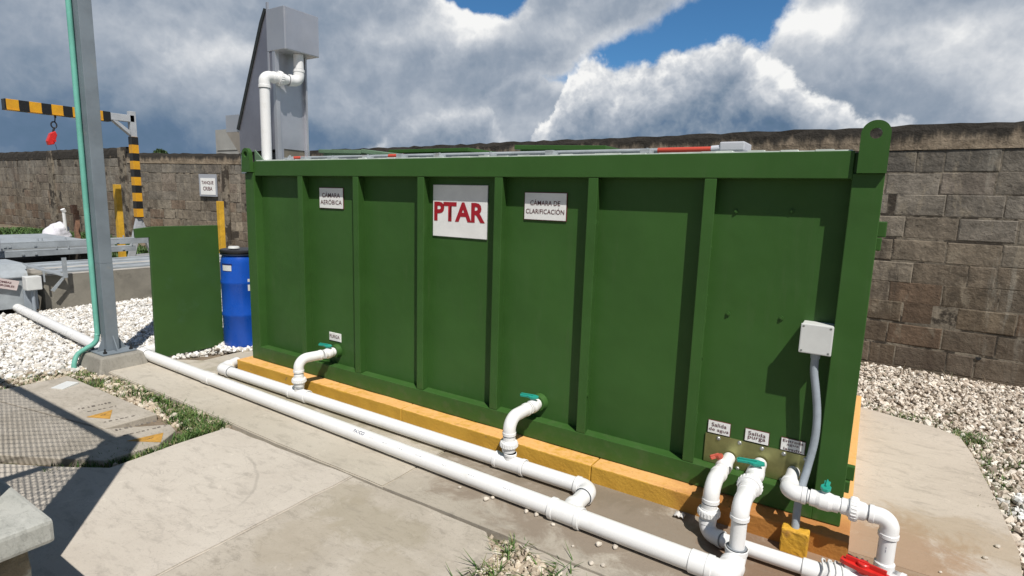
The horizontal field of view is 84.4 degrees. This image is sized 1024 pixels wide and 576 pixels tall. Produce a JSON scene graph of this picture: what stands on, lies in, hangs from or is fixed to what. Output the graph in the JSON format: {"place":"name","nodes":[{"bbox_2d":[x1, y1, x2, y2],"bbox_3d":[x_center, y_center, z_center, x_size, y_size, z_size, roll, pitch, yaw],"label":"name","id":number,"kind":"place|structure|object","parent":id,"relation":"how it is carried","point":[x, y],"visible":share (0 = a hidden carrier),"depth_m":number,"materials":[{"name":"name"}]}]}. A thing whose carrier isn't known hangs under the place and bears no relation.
{"place":"outdoors","nodes":[
{"label":"outdoors","id":0,"kind":"place"},
{"bbox_2d":[72,0,136,356],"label":"steel column","id":1,"kind":"structure","parent":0,"point":[111,343],"depth_m":4.47,"materials":[{"name":"grey metal"}]},
{"bbox_2d":[65,0,100,367],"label":"conduit","id":2,"kind":"object","parent":1,"relation":"attached to","point":[81,150],"visible":0.91,"depth_m":4.45,"materials":[{"name":"teal plastic"}]},
{"bbox_2d":[0,294,239,379],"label":"white gravel","id":3,"kind":"structure","parent":0,"point":[16,328],"depth_m":5.52,"materials":[{"name":"white gravel"}]},
{"bbox_2d":[0,259,27,309],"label":"steel cabinet","id":4,"kind":"object","parent":3,"relation":"on","point":[12,273],"visible":0.98,"depth_m":6.43,"materials":[{"name":"grey metal"}]},
{"bbox_2d":[12,304,100,347],"bbox_3d":[-4.714,0.365,5.775,3.148,0.090,0.090,8,11,36],"label":"loose pipe","id":5,"kind":"object","parent":3,"relation":"on","point":[71,333],"visible":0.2,"depth_m":5.59,"materials":[{"name":"white plastic"}]},
{"bbox_2d":[133,225,223,356],"bbox_3d":[-2.925,0.020,5.004,0.028,1.136,0.700,7,11,32],"label":"green panel","id":6,"kind":"object","parent":3,"relation":"on","point":[186,287],"visible":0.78,"depth_m":5.01,"materials":[{"name":"paint"}]},
{"bbox_2d":[213,342,252,352],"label":"white gravel","id":7,"kind":"structure","parent":3,"relation":"on","point":[221,347],"depth_m":5.18,"materials":[{"name":"white gravel"}]},
{"bbox_2d":[219,246,251,347],"bbox_3d":[-2.539,0.078,5.311,0.348,0.950,0.348,7,11,32],"label":"plastic drum","id":8,"kind":"object","parent":3,"relation":"on","point":[235,292],"visible":0.65,"depth_m":5.16,"materials":[{"name":"blue plastic"}]},
{"bbox_2d":[0,428,352,575],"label":"path slab","id":9,"kind":"structure","parent":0,"point":[161,511],"depth_m":2.68,"materials":[{"name":"concrete"}]},
{"bbox_2d":[108,350,447,489],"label":"apron slab","id":10,"kind":"structure","parent":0,"point":[352,458],"depth_m":3.58,"materials":[{"name":"concrete"}]},
{"bbox_2d":[138,343,766,575],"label":"drain pipework","id":11,"kind":"object","parent":10,"relation":"on","point":[572,512],"visible":0.96,"depth_m":2.98,"materials":[{"name":"white plastic"}]},
{"bbox_2d":[237,356,861,560],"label":"plinth","id":12,"kind":"structure","parent":10,"relation":"on","point":[830,541],"depth_m":3.03,"materials":[{"name":"yellow concrete"}]},
{"bbox_2d":[241,120,891,525],"bbox_3d":[0.192,-0.182,4.221,4.267,1.770,1.982,7,11,32],"label":"water treatment tank","id":13,"kind":"object","parent":12,"relation":"on","point":[647,310],"visible":0.95,"depth_m":2.99,"materials":[{"name":"green metal"}]},
{"bbox_2d":[226,2,318,173],"bbox_3d":[-2.003,-1.610,4.713,0.842,1.300,0.336,7,11,32],"label":"screening machine","id":14,"kind":"object","parent":13,"relation":"on","point":[284,34],"visible":0.7,"depth_m":4.53,"materials":[{"name":"metal"}]},
{"bbox_2d":[258,54,304,159],"bbox_3d":[-1.802,-1.377,4.452,0.112,0.934,0.371,9,12,39],"label":"feed pipe","id":15,"kind":"object","parent":13,"relation":"on","point":[278,78],"visible":0.99,"depth_m":4.35,"materials":[{"name":"white plastic"}]},
{"bbox_2d":[291,141,750,159],"bbox_3d":[-0.296,-0.838,3.541,3.340,0.049,0.170,7,11,32],"label":"telescopic pole","id":16,"kind":"object","parent":13,"relation":"on","point":[740,146],"visible":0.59,"depth_m":3.00,"materials":[{"name":"grey metal"}]},
{"bbox_2d":[791,320,834,528],"bbox_3d":[1.262,0.588,2.426,0.123,0.874,0.215,7,11,32],"label":"junction box","id":17,"kind":"object","parent":13,"relation":"attached to","point":[815,340],"visible":0.92,"depth_m":2.41,"materials":[{"name":"white plastic"}]},
{"bbox_2d":[160,477,493,575],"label":"path slab","id":18,"kind":"structure","parent":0,"point":[353,526],"depth_m":2.38,"materials":[{"name":"grey concrete"}]},
{"bbox_2d":[0,224,1023,575],"bbox_3d":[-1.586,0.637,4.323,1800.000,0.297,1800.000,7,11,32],"label":"ground","id":19,"kind":"structure","parent":0,"point":[210,356],"depth_m":4.25,"materials":[{"name":"soil"}]},
{"bbox_2d":[0,160,3,223],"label":"block wall","id":20,"kind":"structure","parent":19,"relation":"on","point":[1,217],"depth_m":17.03,"materials":[{"name":"concrete"}]},
{"bbox_2d":[0,479,53,575],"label":"wall","id":21,"kind":"structure","parent":19,"relation":"on","point":[26,525],"depth_m":1.71,"materials":[{"name":"concrete"}]},
{"bbox_2d":[22,275,41,311],"bbox_3d":[-5.516,0.095,6.505,0.160,0.470,0.145,7,11,32],"label":"electrical box","id":22,"kind":"object","parent":19,"relation":"on","point":[32,285],"visible":0.84,"depth_m":6.48,"materials":[{"name":"white plastic"}]},
{"bbox_2d":[0,253,87,262],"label":"timber packing","id":23,"kind":"object","parent":19,"relation":"on","point":[34,259],"visible":0.1,"depth_m":8.73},
{"bbox_2d":[3,244,114,250],"bbox_3d":[-7.397,-0.492,7.625,0.280,0.070,3.500,7,11,32],"label":"steel section","id":24,"kind":"object","parent":23,"relation":"on","point":[47,248],"visible":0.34,"depth_m":8.27,"materials":[{"name":"grey metal"}]},
{"bbox_2d":[0,234,78,241],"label":"steel section","id":25,"kind":"object","parent":24,"relation":"on","point":[18,237],"visible":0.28,"depth_m":8.81,"materials":[{"name":"grey metal"}]},
{"bbox_2d":[0,243,135,257],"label":"steel section","id":26,"kind":"object","parent":23,"relation":"on","point":[44,252],"visible":0.85,"depth_m":8.01,"materials":[{"name":"grey metal"}]},
{"bbox_2d":[0,235,148,248],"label":"steel section","id":27,"kind":"object","parent":23,"relation":"on","point":[41,243],"visible":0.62,"depth_m":8.17,"materials":[{"name":"grey metal"}]},
{"bbox_2d":[42,221,72,236],"bbox_3d":[-9.707,-1.185,12.025,0.450,0.455,0.517,7,11,32],"label":"sack","id":28,"kind":"object","parent":19,"relation":"on","point":[58,228],"visible":0.5,"depth_m":11.93,"materials":[{"name":"white plastic"}]},
{"bbox_2d":[60,208,67,231],"bbox_3d":[-9.525,-1.317,12.042,0.087,0.761,0.118,3,9,7],"label":"stand pipe","id":29,"kind":"object","parent":19,"relation":"on","point":[63,210],"visible":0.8,"depth_m":12.00,"materials":[{"name":"white plastic"}]},
{"bbox_2d":[0,360,131,398],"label":"grass","id":30,"kind":"structure","parent":19,"relation":"on","point":[100,384],"depth_m":4.31,"materials":[{"name":"green plant"}]},
{"bbox_2d":[0,147,132,237],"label":"block wall","id":31,"kind":"structure","parent":19,"relation":"on","point":[39,189],"depth_m":14.95,"materials":[{"name":"concrete"}]},
{"bbox_2d":[0,226,148,257],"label":"grass","id":32,"kind":"structure","parent":19,"relation":"on","point":[22,230],"depth_m":13.13,"materials":[{"name":"green plant"}]},
{"bbox_2d":[1,98,148,256],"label":"striped lifting arm","id":33,"kind":"object","parent":19,"relation":"on","point":[48,109],"visible":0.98,"depth_m":9.26,"materials":[{"name":"yellow paint"},{"name":"black paint"},{"name":"steel"}]},
{"bbox_2d":[46,118,59,158],"bbox_3d":[-6.864,-2.266,8.441,0.100,0.651,0.155,7,11,32],"label":"chain hoist","id":34,"kind":"object","parent":33,"relation":"hanging from","point":[51,138],"visible":1,"depth_m":8.42,"materials":[{"name":"red metal"}]},
{"bbox_2d":[70,205,80,238],"bbox_3d":[-7.326,-0.850,9.529,0.142,1.093,0.095,7,11,32],"label":"wooden stake","id":35,"kind":"object","parent":19,"relation":"on","point":[74,210],"visible":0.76,"depth_m":9.48,"materials":[{"name":"brown wood"}]},
{"bbox_2d":[0,376,156,428],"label":"chamber cover","id":36,"kind":"object","parent":19,"relation":"on","point":[84,404],"visible":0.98,"depth_m":3.78,"materials":[{"name":"concrete"}]},
{"bbox_2d":[51,381,78,389],"bbox_3d":[-3.258,0.720,4.120,0.100,0.039,0.132,3,9,7],"label":"tile piece","id":37,"kind":"object","parent":36,"relation":"on","point":[65,385],"visible":0.78,"depth_m":4.11,"materials":[{"name":"white tile"}]},
{"bbox_2d":[0,402,175,467],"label":"chamber cover","id":38,"kind":"object","parent":19,"relation":"on","point":[31,437],"visible":0.92,"depth_m":3.26,"materials":[{"name":"concrete"}]},
{"bbox_2d":[77,349,147,375],"bbox_3d":[-3.332,0.626,4.719,0.464,0.205,0.404,7,11,32],"label":"footing","id":39,"kind":"object","parent":19,"relation":"on","point":[94,363],"visible":0.44,"depth_m":4.58,"materials":[{"name":"grey concrete"}]},
{"bbox_2d":[0,365,231,466],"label":"gravel","id":40,"kind":"structure","parent":19,"relation":"on","point":[148,406],"depth_m":4.16,"materials":[{"name":"beige gravel"}]},
{"bbox_2d":[113,184,125,256],"bbox_3d":[-6.936,-1.046,10.002,0.100,1.550,0.090,7,11,32],"label":"yellow post","id":41,"kind":"object","parent":19,"relation":"on","point":[118,207],"visible":0.56,"depth_m":9.93,"materials":[{"name":"paint"}]},
{"bbox_2d":[25,253,220,310],"bbox_3d":[-5.251,-0.134,8.085,1.122,0.545,2.700,7,11,32],"label":"concrete basin","id":42,"kind":"object","parent":19,"relation":"on","point":[132,277],"visible":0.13,"depth_m":7.18,"materials":[{"name":"grey concrete"}]},
{"bbox_2d":[22,257,67,291],"bbox_3d":[-5.469,-0.154,6.632,0.170,0.395,0.365,7,11,32],"label":"steel bracket","id":43,"kind":"object","parent":42,"relation":"attached to","point":[64,271],"visible":1,"depth_m":6.68,"materials":[{"name":"grey metal"}]},
{"bbox_2d":[37,383,234,473],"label":"grass","id":44,"kind":"structure","parent":19,"relation":"on","point":[189,416],"depth_m":3.56,"materials":[{"name":"green plant"}]},
{"bbox_2d":[153,148,168,153],"bbox_3d":[-18.694,-5.654,30.244,0.835,3.563,0.877,7,11,32],"label":"tree","id":45,"kind":"object","parent":19,"relation":"on","point":[159,150],"visible":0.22,"depth_m":29.81,"materials":[{"name":"green plant"}]},
{"bbox_2d":[126,153,242,247],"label":"block wall","id":46,"kind":"structure","parent":19,"relation":"on","point":[171,196],"depth_m":12.34,"materials":[{"name":"concrete"}]},
{"bbox_2d":[199,174,217,196],"bbox_3d":[-6.510,-2.200,12.102,0.470,0.470,0.028,4,9,17],"label":"wall sign","id":47,"kind":"object","parent":46,"relation":"attached to","point":[207,184],"visible":1,"depth_m":12.09,"materials":[{"name":"grey plastic"}]},
{"bbox_2d":[216,201,225,252],"bbox_3d":[-4.925,-0.805,9.592,0.090,1.320,0.080,7,11,32],"label":"yellow post","id":48,"kind":"object","parent":19,"relation":"on","point":[221,223],"visible":0.56,"depth_m":9.52,"materials":[{"name":"paint"}]},
{"bbox_2d":[215,129,238,153],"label":"building","id":49,"kind":"structure","parent":19,"relation":"on","point":[224,144],"depth_m":29.84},
{"bbox_2d":[238,121,1023,387],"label":"block wall","id":50,"kind":"structure","parent":19,"relation":"on","point":[946,296],"depth_m":5.10,"materials":[{"name":"concrete"}]},
{"bbox_2d":[857,362,1023,575],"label":"gravel","id":51,"kind":"structure","parent":19,"relation":"on","point":[997,395],"depth_m":4.24,"materials":[{"name":"white gravel"}]},
{"bbox_2d":[864,402,1023,518],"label":"grass","id":52,"kind":"structure","parent":19,"relation":"on","point":[967,438],"depth_m":3.63,"materials":[{"name":"green plant"}]},
{"bbox_2d":[894,362,1007,386],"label":"dry grass","id":53,"kind":"structure","parent":19,"relation":"on","point":[943,377],"depth_m":5.07,"materials":[{"name":"beige plant"}]},
{"bbox_2d":[0,0,1023,153],"label":"sky","id":54,"kind":"structure","parent":0,"point":[386,73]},
{"bbox_2d":[467,534,561,575],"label":"gravel","id":55,"kind":"structure","parent":0,"point":[521,565],"depth_m":2.29,"materials":[{"name":"beige gravel"}]},
{"bbox_2d":[446,533,599,575],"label":"grass","id":56,"kind":"structure","parent":55,"relation":"on","point":[508,559],"depth_m":2.26,"materials":[{"name":"green plant"}]},
{"bbox_2d":[519,544,598,575],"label":"path slab","id":57,"kind":"structure","parent":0,"point":[551,559],"depth_m":2.29,"materials":[{"name":"grey concrete"}]},
{"bbox_2d":[383,450,926,575],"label":"apron slab","id":58,"kind":"structure","parent":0,"point":[497,518],"depth_m":2.58,"materials":[{"name":"concrete"}]},
{"bbox_2d":[674,511,684,517],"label":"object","id":59,"kind":"object","parent":58,"relation":"on","point":[679,514],"visible":1,"depth_m":2.64,"materials":[{"name":"white"}]},
{"bbox_2d":[697,452,888,575],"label":"outlet pipework","id":60,"kind":"object","parent":58,"relation":"on","point":[708,511],"visible":1,"depth_m":2.32,"materials":[{"name":"white plastic"}]},
{"bbox_2d":[779,522,809,557],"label":"concrete block","id":61,"kind":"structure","parent":58,"relation":"on","point":[793,541],"depth_m":2.39,"materials":[{"name":"yellow paint"}]},
{"bbox_2d":[780,466,907,575],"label":"inlet pipework","id":62,"kind":"object","parent":58,"relation":"on","point":[853,508],"visible":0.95,"depth_m":2.23,"materials":[{"name":"white plastic"}]},
{"bbox_2d":[848,407,1022,575],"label":"apron slab","id":63,"kind":"structure","parent":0,"point":[926,486],"depth_m":2.87,"materials":[{"name":"concrete"}]},
{"bbox_2d":[996,493,1023,521],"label":"white gravel","id":64,"kind":"structure","parent":0,"point":[1017,498],"depth_m":2.88,"materials":[{"name":"white gravel"}]}
]}

